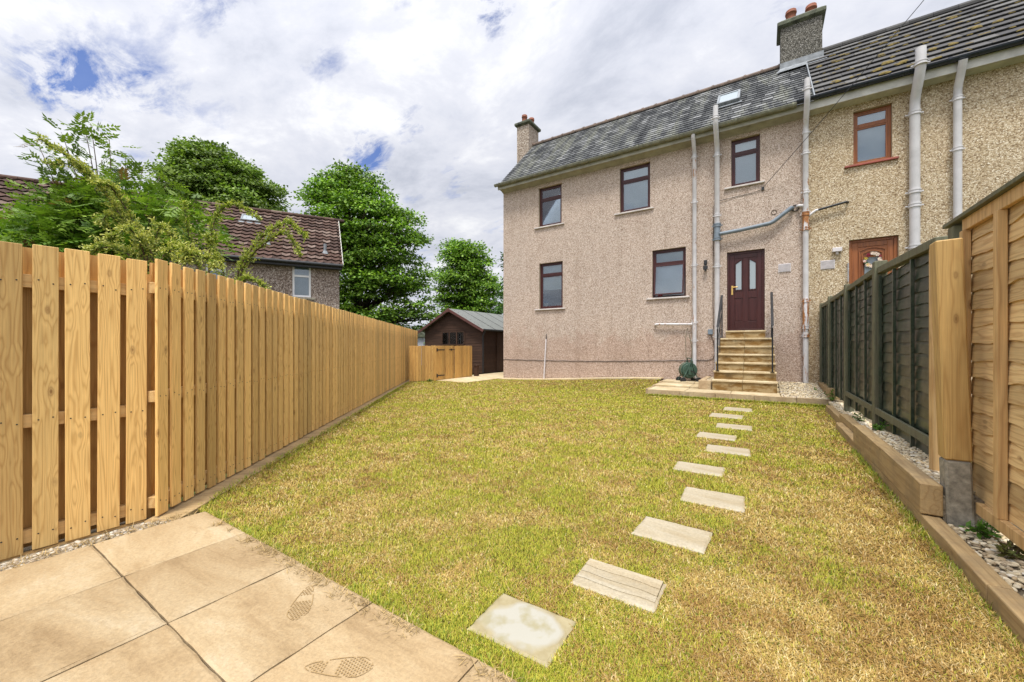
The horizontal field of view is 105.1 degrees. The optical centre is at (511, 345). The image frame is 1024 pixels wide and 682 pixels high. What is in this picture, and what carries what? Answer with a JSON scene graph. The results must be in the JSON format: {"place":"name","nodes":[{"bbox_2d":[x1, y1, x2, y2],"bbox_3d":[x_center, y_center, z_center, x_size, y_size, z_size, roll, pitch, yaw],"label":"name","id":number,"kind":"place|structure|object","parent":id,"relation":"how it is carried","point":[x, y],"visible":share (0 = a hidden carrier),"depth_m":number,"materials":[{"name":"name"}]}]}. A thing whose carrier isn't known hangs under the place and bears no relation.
{"place":"outdoors","nodes":[
{"label":"outdoors","id":0,"kind":"place"},
{"bbox_2d":[94,548,222,681],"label":"patio bedding","id":1,"kind":"object","parent":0,"point":[148,604],"depth_m":1.84,"materials":[{"name":"soil"}]},
{"bbox_2d":[0,511,516,681],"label":"patio","id":2,"kind":"structure","parent":1,"relation":"on","point":[238,611],"depth_m":1.66,"materials":[{"name":"stone"}]},
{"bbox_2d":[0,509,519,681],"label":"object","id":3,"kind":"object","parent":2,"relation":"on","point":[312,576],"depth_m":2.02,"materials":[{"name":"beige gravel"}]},
{"bbox_2d":[418,308,502,373],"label":"garden shed","id":4,"kind":"structure","parent":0,"point":[481,333],"depth_m":17.43,"materials":[{"name":"brown wood"}]},
{"bbox_2d":[441,331,464,344],"bbox_3d":[-2.635,-0.340,17.495,1.360,0.620,0.026,0,0,33],"label":"window","id":5,"kind":"structure","parent":4,"relation":"in","point":[447,337],"depth_m":17.48,"materials":[{"name":"brown glass"}]},
{"bbox_2d":[497,332,502,370],"bbox_3d":[-0.404,0.265,17.875,0.038,1.750,0.985,0,0,33],"label":"door","id":6,"kind":"structure","parent":4,"relation":"in","point":[499,334],"depth_m":17.66,"materials":[{"name":"brown wood"}]},
{"bbox_2d":[436,372,502,382],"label":"side path","id":7,"kind":"structure","parent":0,"point":[488,376],"depth_m":14.15,"materials":[{"name":"beige concrete"}]},
{"bbox_2d":[473,365,479,375],"bbox_3d":[-1.386,0.975,15.294,0.180,0.450,0.180,0,0,33],"label":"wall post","id":8,"kind":"object","parent":7,"relation":"on","point":[476,370],"depth_m":15.23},
{"bbox_2d":[0,0,968,327],"label":"sky","id":9,"kind":"structure","parent":0,"point":[430,96],"materials":[{"name":"white"}]},
{"bbox_2d":[0,383,1023,595],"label":"gravel bed","id":10,"kind":"object","parent":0,"point":[977,517],"visible":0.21,"depth_m":2.44,"materials":[{"name":"grey gravel"}]},
{"bbox_2d":[0,517,170,570],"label":"pebbles","id":11,"kind":"object","parent":10,"relation":"on","point":[138,527],"visible":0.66,"depth_m":2.31,"materials":[{"name":"beige gravel"}]},
{"bbox_2d":[821,389,837,401],"bbox_3d":[6.197,0.970,7.606,0.376,0.263,0.362,0,0,5],"label":"weed","id":12,"kind":"object","parent":10,"relation":"on","point":[832,398],"visible":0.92,"depth_m":7.59,"materials":[{"name":"green plant"}]},
{"bbox_2d":[829,401,871,429],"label":"pebbles","id":13,"kind":"object","parent":10,"relation":"on","point":[838,406],"visible":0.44,"depth_m":6.30,"materials":[{"name":"white gravel"}]},
{"bbox_2d":[852,413,866,420],"bbox_3d":[5.001,1.017,5.614,0.236,0.149,0.205,0,0,33],"label":"weed","id":14,"kind":"object","parent":13,"relation":"on","point":[858,419],"visible":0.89,"depth_m":5.60,"materials":[{"name":"white plant"}]},
{"bbox_2d":[872,421,888,430],"bbox_3d":[4.245,0.936,4.509,0.150,0.145,0.175,0,0,-1],"label":"weed","id":15,"kind":"object","parent":13,"relation":"on","point":[878,427],"visible":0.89,"depth_m":4.51,"materials":[{"name":"green plant"}]},
{"bbox_2d":[819,236,947,454],"bbox_3d":[5.396,0.113,6.209,0.120,2.275,7.560,0,0,33],"label":"green fence","id":16,"kind":"object","parent":10,"relation":"on","point":[874,344],"visible":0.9,"depth_m":4.55,"materials":[{"name":"wood"}]},
{"bbox_2d":[871,430,975,493],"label":"pebbles","id":17,"kind":"object","parent":10,"relation":"on","point":[900,445],"visible":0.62,"depth_m":3.46,"materials":[{"name":"white gravel"}]},
{"bbox_2d":[929,252,940,472],"bbox_3d":[3.228,0.175,2.990,0.050,1.850,0.080,0,0,33],"label":"timber stake","id":18,"kind":"object","parent":10,"relation":"on","point":[934,456],"visible":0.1,"depth_m":2.98,"materials":[{"name":"brown wood"}]},
{"bbox_2d":[929,238,974,527],"bbox_3d":[2.834,0.270,2.527,0.178,1.902,0.120,0,0,33],"label":"timber post","id":19,"kind":"object","parent":10,"relation":"on","point":[951,369],"visible":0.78,"depth_m":2.48,"materials":[{"name":"wood"}]},
{"bbox_2d":[948,225,961,238],"bbox_3d":[3.102,0.135,2.726,0.075,1.930,0.100,0,0,33],"label":"fence stake","id":20,"kind":"object","parent":10,"relation":"on","point":[954,231],"visible":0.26,"depth_m":2.70,"materials":[{"name":"wood"}]},
{"bbox_2d":[958,518,1000,539],"bbox_3d":[2.769,1.069,2.296,0.211,0.126,0.166,0,0,33],"label":"weed","id":21,"kind":"object","parent":10,"relation":"on","point":[980,527],"visible":0.86,"depth_m":2.29,"materials":[{"name":"green plant"}]},
{"bbox_2d":[942,171,1023,550],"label":"lap fence panel","id":22,"kind":"object","parent":10,"relation":"on","point":[991,233],"visible":0.99,"depth_m":2.21,"materials":[{"name":"brown wood"}]},
{"bbox_2d":[948,524,1023,597],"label":"pebbles","id":23,"kind":"object","parent":10,"relation":"on","point":[1008,572],"visible":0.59,"depth_m":2.07,"materials":[{"name":"white gravel"}]},
{"bbox_2d":[990,535,1023,560],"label":"weed","id":24,"kind":"object","parent":10,"relation":"on","point":[1008,547],"visible":0.97,"depth_m":2.08,"materials":[{"name":"green plant"}]},
{"bbox_2d":[168,365,971,512],"bbox_3d":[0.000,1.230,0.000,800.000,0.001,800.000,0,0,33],"label":"ground","id":25,"kind":"structure","parent":0,"point":[288,443],"depth_m":4.13,"materials":[{"name":"grey gravel"}]},
{"bbox_2d":[0,241,146,561],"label":"board fence","id":26,"kind":"object","parent":25,"relation":"on","point":[73,395],"visible":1,"depth_m":2.40,"materials":[{"name":"brown wood"}]},
{"bbox_2d":[0,111,241,264],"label":"rowan tree","id":27,"kind":"object","parent":25,"relation":"on","point":[63,220],"visible":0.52,"depth_m":5.26,"materials":[{"name":"green plant"}]},
{"bbox_2d":[34,131,225,274],"bbox_3d":[-4.289,-1.201,4.573,1.943,2.294,0.586,0,0,-4],"label":"arching shrub","id":28,"kind":"object","parent":25,"relation":"on","point":[144,243],"visible":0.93,"depth_m":4.49,"materials":[{"name":"green plant"}]},
{"bbox_2d":[147,180,193,199],"bbox_3d":[-29.291,-6.367,34.114,5.730,15.362,5.283,0,0,33],"label":"broadleaf tree","id":29,"kind":"object","parent":25,"relation":"on","point":[164,189],"visible":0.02,"depth_m":32.80,"materials":[{"name":"green plant"}]},
{"bbox_2d":[0,164,343,308],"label":"brown roofed house","id":30,"kind":"structure","parent":25,"relation":"on","point":[311,274],"depth_m":16.08,"materials":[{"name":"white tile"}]},
{"bbox_2d":[206,260,225,278],"bbox_3d":[-11.094,-2.625,14.717,0.630,1.290,0.114,0,0,-27],"label":"window","id":31,"kind":"structure","parent":30,"relation":"in","point":[220,270],"depth_m":14.74,"materials":[{"name":"white plastic"}]},
{"bbox_2d":[292,267,314,299],"bbox_3d":[-8.545,-2.580,15.930,0.987,1.380,0.224,0,0,-27],"label":"window","id":32,"kind":"structure","parent":30,"relation":"in","point":[301,277],"depth_m":16.01,"materials":[{"name":"white plastic"}]},
{"bbox_2d":[145,135,297,212],"bbox_3d":[-25.703,-8.795,36.004,12.609,20.200,12.003,0,0,33],"label":"broadleaf tree","id":33,"kind":"object","parent":25,"relation":"on","point":[209,171],"visible":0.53,"depth_m":33.23,"materials":[{"name":"green plant"}]},
{"bbox_2d":[177,199,309,290],"bbox_3d":[-3.435,-0.982,4.953,1.883,1.844,0.355,0,0,10],"label":"arching shrub","id":34,"kind":"object","parent":25,"relation":"on","point":[246,256],"visible":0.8,"depth_m":4.97,"materials":[{"name":"green plant"}]},
{"bbox_2d":[144,379,410,522],"bbox_3d":[-2.964,1.203,8.205,0.205,0.054,11.179,0,0,-6],"label":"edging board","id":35,"kind":"object","parent":25,"relation":"on","point":[196,499],"visible":0.43,"depth_m":3.52,"materials":[{"name":"brown wood"}]},
{"bbox_2d":[147,259,417,517],"bbox_3d":[-3.224,0.322,9.346,0.179,1.856,13.411,0,0,-6],"label":"board fence","id":36,"kind":"object","parent":25,"relation":"on","point":[239,375],"visible":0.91,"depth_m":3.64,"materials":[{"name":"brown wood"}]},
{"bbox_2d":[293,158,445,329],"bbox_3d":[-9.229,-5.473,25.652,9.087,13.492,8.617,0,0,33],"label":"broadleaf tree","id":37,"kind":"object","parent":25,"relation":"on","point":[369,240],"visible":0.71,"depth_m":24.27,"materials":[{"name":"green plant"}]},
{"bbox_2d":[416,329,424,364],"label":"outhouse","id":38,"kind":"structure","parent":25,"relation":"on","point":[421,339],"depth_m":24.00,"materials":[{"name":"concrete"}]},
{"bbox_2d":[426,237,502,321],"bbox_3d":[-3.882,-4.340,35.947,7.561,11.233,7.061,0,0,33],"label":"broadleaf tree","id":39,"kind":"object","parent":25,"relation":"on","point":[472,275],"visible":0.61,"depth_m":34.69,"materials":[{"name":"green plant"}]},
{"bbox_2d":[486,251,502,314],"bbox_3d":[0.245,-3.388,32.893,4.760,9.371,4.004,0,0,7],"label":"broadleaf tree","id":40,"kind":"object","parent":25,"relation":"on","point":[499,310],"visible":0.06,"depth_m":32.70,"materials":[{"name":"green plant"}]},
{"bbox_2d":[494,2,827,383],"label":"pebbledashed house","id":41,"kind":"structure","parent":25,"relation":"on","point":[613,227],"depth_m":11.53,"materials":[{"name":"concrete"}]},
{"bbox_2d":[534,184,563,228],"bbox_3d":[1.309,-4.779,13.497,1.137,1.403,0.239,0,0,33],"label":"window","id":42,"kind":"structure","parent":41,"relation":"in","point":[550,197],"depth_m":13.55,"materials":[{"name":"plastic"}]},
{"bbox_2d":[535,261,564,310],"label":"window","id":43,"kind":"structure","parent":41,"relation":"in","point":[551,274],"depth_m":13.67,"materials":[{"name":"plastic"}]},
{"bbox_2d":[614,163,653,215],"bbox_3d":[3.724,-4.763,11.946,1.171,1.425,0.239,0,0,33],"label":"window","id":44,"kind":"structure","parent":41,"relation":"in","point":[635,181],"depth_m":12.01,"materials":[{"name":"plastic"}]},
{"bbox_2d":[646,247,689,299],"bbox_3d":[4.541,-2.090,11.412,1.180,1.450,0.256,0,0,33],"label":"window","id":45,"kind":"structure","parent":41,"relation":"in","point":[669,265],"depth_m":11.48,"materials":[{"name":"plastic"}]},
{"bbox_2d":[724,135,764,189],"bbox_3d":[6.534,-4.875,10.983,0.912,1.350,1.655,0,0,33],"label":"window","id":46,"kind":"structure","parent":41,"relation":"in","point":[745,153],"depth_m":10.45,"materials":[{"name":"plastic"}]},
{"bbox_2d":[727,249,764,330],"bbox_3d":[6.191,-1.455,10.391,0.856,2.110,0.112,0,0,33],"label":"door","id":47,"kind":"structure","parent":41,"relation":"in","point":[745,269],"depth_m":10.38,"materials":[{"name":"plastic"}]},
{"bbox_2d":[763,0,923,187],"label":"overhead wire","id":48,"kind":"object","parent":41,"relation":"attached to","point":[847,90],"visible":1,"depth_m":8.65,"materials":[{"name":"black plastic"}]},
{"bbox_2d":[826,405,842,422],"bbox_3d":[5.275,1.165,6.364,0.095,0.175,1.790,0,0,33],"label":"timber sleeper","id":49,"kind":"object","parent":25,"relation":"on","point":[832,411],"visible":0.51,"depth_m":6.46,"materials":[{"name":"brown wood"}]},
{"bbox_2d":[836,422,872,467],"bbox_3d":[4.100,1.177,4.682,0.096,0.151,2.290,0,0,33],"label":"timber sleeper","id":50,"kind":"object","parent":25,"relation":"on","point":[845,431],"visible":0.41,"depth_m":4.87,"materials":[{"name":"brown wood"}]},
{"bbox_2d":[839,413,860,430],"bbox_3d":[4.496,1.057,5.146,0.100,0.098,1.680,0,0,33],"label":"timber sleeper","id":51,"kind":"object","parent":50,"relation":"on","point":[848,421],"visible":0.53,"depth_m":5.38,"materials":[{"name":"brown wood"}]},
{"bbox_2d":[853,425,942,516],"bbox_3d":[3.341,1.002,3.506,0.108,0.205,2.290,0,0,33],"label":"timber sleeper","id":52,"kind":"object","parent":50,"relation":"on","point":[920,490],"visible":1,"depth_m":2.95,"materials":[{"name":"brown wood"}]},
{"bbox_2d":[796,0,1023,395],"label":"tan neighbour house","id":53,"kind":"structure","parent":25,"relation":"on","point":[916,137],"depth_m":8.77,"materials":[{"name":"beige concrete"}]},
{"bbox_2d":[844,105,898,168],"bbox_3d":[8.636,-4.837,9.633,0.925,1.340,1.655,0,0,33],"label":"window","id":54,"kind":"structure","parent":53,"relation":"in","point":[872,127],"depth_m":9.08,"materials":[{"name":"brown wood"}]},
{"bbox_2d":[847,236,897,283],"bbox_3d":[8.249,-1.412,8.989,0.890,2.125,0.249,0,0,33],"label":"door","id":55,"kind":"structure","parent":53,"relation":"in","point":[887,247],"depth_m":9.09,"materials":[{"name":"brown wood"}]},
{"bbox_2d":[863,252,881,267],"bbox_3d":[8.269,-1.977,9.000,0.342,0.381,0.084,0,0,33],"label":"door wreath","id":56,"kind":"object","parent":55,"relation":"hanging from","point":[877,254],"depth_m":8.99,"materials":[{"name":"beige plant"}]},
{"bbox_2d":[873,463,1013,602],"bbox_3d":[2.860,1.179,2.756,0.095,0.147,2.270,0,0,33],"label":"timber sleeper","id":57,"kind":"object","parent":25,"relation":"on","point":[980,573],"visible":0.48,"depth_m":2.16,"materials":[{"name":"brown wood"}]},
{"bbox_2d":[988,585,1023,644],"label":"timber sleeper","id":58,"kind":"object","parent":25,"relation":"on","point":[1008,605],"visible":0.74,"depth_m":1.69,"materials":[{"name":"brown wood"}]},
{"bbox_2d":[500,377,662,379],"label":"path","id":59,"kind":"structure","parent":0,"point":[585,378],"depth_m":12.38,"materials":[{"name":"beige concrete"}]},
{"bbox_2d":[543,334,546,378],"bbox_3d":[1.127,0.374,13.421,0.171,1.576,0.050,0,0,-44],"label":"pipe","id":60,"kind":"object","parent":59,"relation":"on","point":[545,356],"visible":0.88,"depth_m":13.41,"materials":[{"name":"plastic"}]},
{"bbox_2d":[197,374,1023,681],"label":"grass","id":61,"kind":"structure","parent":0,"point":[627,664],"depth_m":2.44,"materials":[{"name":"green plant"}]},
{"bbox_2d":[409,346,471,380],"bbox_3d":[-2.339,0.596,13.985,0.436,1.208,2.899,0,0,38],"label":"fence","id":62,"kind":"object","parent":61,"relation":"on","point":[433,362],"visible":0.98,"depth_m":13.52,"materials":[{"name":"brown wood"}]},
{"bbox_2d":[466,593,575,668],"bbox_3d":[0.045,1.208,1.671,0.381,0.046,0.285,0,0,32],"label":"stepping stone","id":63,"kind":"object","parent":61,"relation":"on","point":[539,634],"visible":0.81,"depth_m":1.65,"materials":[{"name":"beige stone"}]},
{"bbox_2d":[571,558,666,613],"bbox_3d":[0.533,1.202,1.964,0.413,0.058,0.254,0,0,33],"label":"stepping stone","id":64,"kind":"object","parent":61,"relation":"on","point":[643,592],"visible":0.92,"depth_m":1.94,"materials":[{"name":"beige stone"}]},
{"bbox_2d":[631,516,712,554],"bbox_3d":[1.019,1.208,2.494,0.427,0.046,0.315,0,0,36],"label":"stepping stone","id":65,"kind":"object","parent":61,"relation":"on","point":[679,535],"visible":0.78,"depth_m":2.46,"materials":[{"name":"beige stone"}]},
{"bbox_2d":[673,461,724,476],"bbox_3d":[1.813,1.208,3.804,0.436,0.046,0.315,0,0,32],"label":"stepping stone","id":66,"kind":"object","parent":61,"relation":"on","point":[699,468],"visible":0.74,"depth_m":3.79,"materials":[{"name":"beige stone"}]},
{"bbox_2d":[680,487,744,512],"bbox_3d":[1.566,1.208,3.059,0.436,0.046,0.344,0,0,31],"label":"stepping stone","id":67,"kind":"object","parent":61,"relation":"on","point":[724,501],"visible":0.81,"depth_m":3.03,"materials":[{"name":"beige stone"}]},
{"bbox_2d":[695,432,736,440],"bbox_3d":[2.692,1.208,5.165,0.460,0.046,0.334,0,0,34],"label":"stepping stone","id":68,"kind":"object","parent":61,"relation":"on","point":[717,436],"visible":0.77,"depth_m":5.13,"materials":[{"name":"beige stone"}]},
{"bbox_2d":[709,413,743,419],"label":"stepping stone","id":69,"kind":"object","parent":61,"relation":"on","point":[730,416],"visible":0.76,"depth_m":6.67,"materials":[{"name":"beige stone"}]},
{"bbox_2d":[705,444,750,456],"bbox_3d":[2.465,1.208,4.478,0.446,0.046,0.345,0,0,30],"label":"stepping stone","id":70,"kind":"object","parent":61,"relation":"on","point":[730,450],"visible":0.77,"depth_m":4.44,"materials":[{"name":"beige stone"}]},
{"bbox_2d":[716,423,751,430],"bbox_3d":[3.266,1.208,5.771,0.465,0.046,0.364,0,0,31],"label":"stepping stone","id":71,"kind":"object","parent":61,"relation":"on","point":[735,426],"visible":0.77,"depth_m":5.76,"materials":[{"name":"beige stone"}]},
{"bbox_2d":[723,407,751,411],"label":"stepping stone","id":72,"kind":"object","parent":61,"relation":"on","point":[738,409],"visible":0.75,"depth_m":7.30,"materials":[{"name":"beige stone"}]},
{"bbox_2d":[646,379,843,407],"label":"raised paving","id":73,"kind":"structure","parent":0,"point":[678,387],"depth_m":8.82,"materials":[{"name":"stone"}]},
{"bbox_2d":[676,328,700,381],"bbox_3d":[4.833,0.247,10.721,0.549,1.506,0.468,0,0,5],"label":"hose reel","id":74,"kind":"object","parent":73,"relation":"on","point":[687,369],"visible":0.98,"depth_m":10.62,"materials":[{"name":"green plastic"}]},
{"bbox_2d":[698,376,713,389],"bbox_3d":[5.051,0.940,10.067,0.280,0.220,1.560,0,0,33],"label":"block edging","id":75,"kind":"object","parent":73,"relation":"on","point":[704,383],"visible":0.84,"depth_m":9.44,"materials":[{"name":"stone"}]},
{"bbox_2d":[712,292,777,392],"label":"house steps","id":76,"kind":"structure","parent":73,"relation":"on","point":[745,362],"depth_m":9.42,"materials":[{"name":"stone"}]},
{"bbox_2d":[778,381,827,398],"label":"pebbles","id":77,"kind":"object","parent":73,"relation":"on","point":[806,390],"visible":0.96,"depth_m":8.67,"materials":[{"name":"beige gravel"}]},
{"bbox_2d":[818,382,839,399],"bbox_3d":[6.916,0.981,8.549,0.226,0.244,1.940,0,0,33],"label":"timber sleeper","id":78,"kind":"object","parent":73,"relation":"on","point":[824,387],"visible":0.38,"depth_m":8.09,"materials":[{"name":"brown wood"}]}
]}

